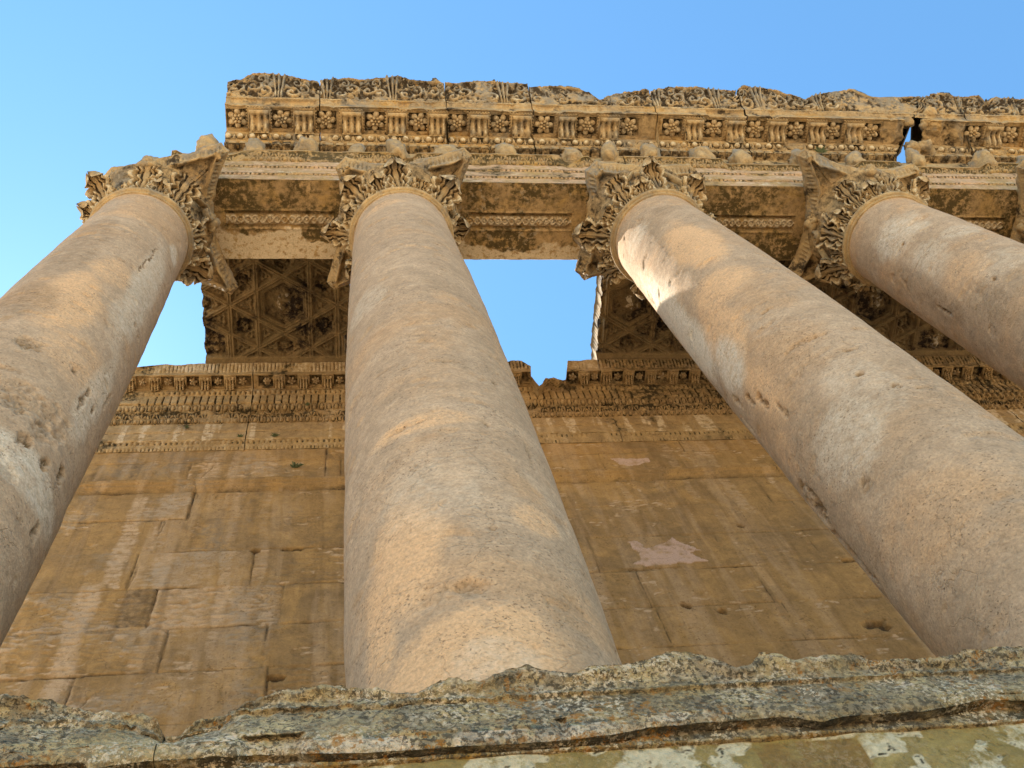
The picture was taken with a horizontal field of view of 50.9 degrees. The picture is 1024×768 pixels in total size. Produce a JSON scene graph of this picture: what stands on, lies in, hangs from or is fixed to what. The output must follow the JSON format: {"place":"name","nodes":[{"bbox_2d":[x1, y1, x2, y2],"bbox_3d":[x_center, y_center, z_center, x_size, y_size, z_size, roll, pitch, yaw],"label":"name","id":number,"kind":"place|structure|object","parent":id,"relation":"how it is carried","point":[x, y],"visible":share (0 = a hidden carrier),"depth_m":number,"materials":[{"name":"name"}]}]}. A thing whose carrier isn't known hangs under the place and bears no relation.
{"place":"outdoors","nodes":[
{"label":"outdoors","id":0,"kind":"place"},
{"bbox_2d":[0,355,1023,736],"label":"cella wall","id":1,"kind":"structure","parent":0,"point":[190,575],"depth_m":17.25,"materials":[{"name":"stone"}]},
{"bbox_2d":[201,259,349,363],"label":"ceiling slab","id":2,"kind":"structure","parent":1,"relation":"on","point":[281,310],"depth_m":22.02,"materials":[{"name":"stone"}]},
{"bbox_2d":[290,461,303,467],"bbox_3d":[-3.884,1.449,19.437,0.281,0.137,0.124,-1,-68,-8],"label":"wall plant","id":3,"kind":"object","parent":1,"relation":"attached to","point":[294,465],"depth_m":19.42,"materials":[{"name":"green plant"}]},
{"bbox_2d":[590,260,791,359],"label":"ceiling slab","id":4,"kind":"structure","parent":1,"relation":"on","point":[628,323],"depth_m":23.20,"materials":[{"name":"stone"}]},
{"bbox_2d":[807,278,973,355],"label":"ceiling slab","id":5,"kind":"structure","parent":1,"relation":"on","point":[894,321],"depth_m":24.03,"materials":[{"name":"stone"}]},
{"bbox_2d":[0,646,1023,767],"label":"podium","id":6,"kind":"object","parent":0,"point":[963,708],"visible":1,"depth_m":3.63,"materials":[{"name":"stone"}]},
{"bbox_2d":[0,142,238,646],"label":"column","id":7,"kind":"structure","parent":6,"relation":"on","point":[82,306],"depth_m":11.90,"materials":[{"name":"stone"}]},
{"bbox_2d":[320,147,621,692],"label":"column","id":8,"kind":"structure","parent":6,"relation":"on","point":[464,559],"depth_m":8.37,"materials":[{"name":"stone"}]},
{"bbox_2d":[572,156,1023,656],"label":"column","id":9,"kind":"structure","parent":6,"relation":"on","point":[902,470],"depth_m":10.56,"materials":[{"name":"stone"}]},
{"bbox_2d":[151,73,1023,260],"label":"entablature","id":10,"kind":"structure","parent":9,"relation":"on","point":[535,152],"depth_m":21.89,"materials":[{"name":"stone"}]},
{"bbox_2d":[814,146,826,152],"bbox_3d":[6.614,-5.016,22.935,0.384,0.166,0.167,-1,-68,-8],"label":"wall plant","id":11,"kind":"object","parent":10,"relation":"attached to","point":[820,150],"depth_m":22.92,"materials":[{"name":"green plant"}]},
{"bbox_2d":[788,149,1023,388],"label":"column","id":12,"kind":"structure","parent":6,"relation":"on","point":[893,235],"depth_m":17.64,"materials":[{"name":"stone"}]},
{"bbox_2d":[0,0,1023,385],"label":"sky","id":13,"kind":"structure","parent":0,"point":[86,85],"materials":[{"name":"blue"}]},
{"bbox_2d":[1010,160,1023,243],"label":"column","id":14,"kind":"structure","parent":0,"point":[1017,233],"depth_m":21.21,"materials":[{"name":"stone"}]}
]}

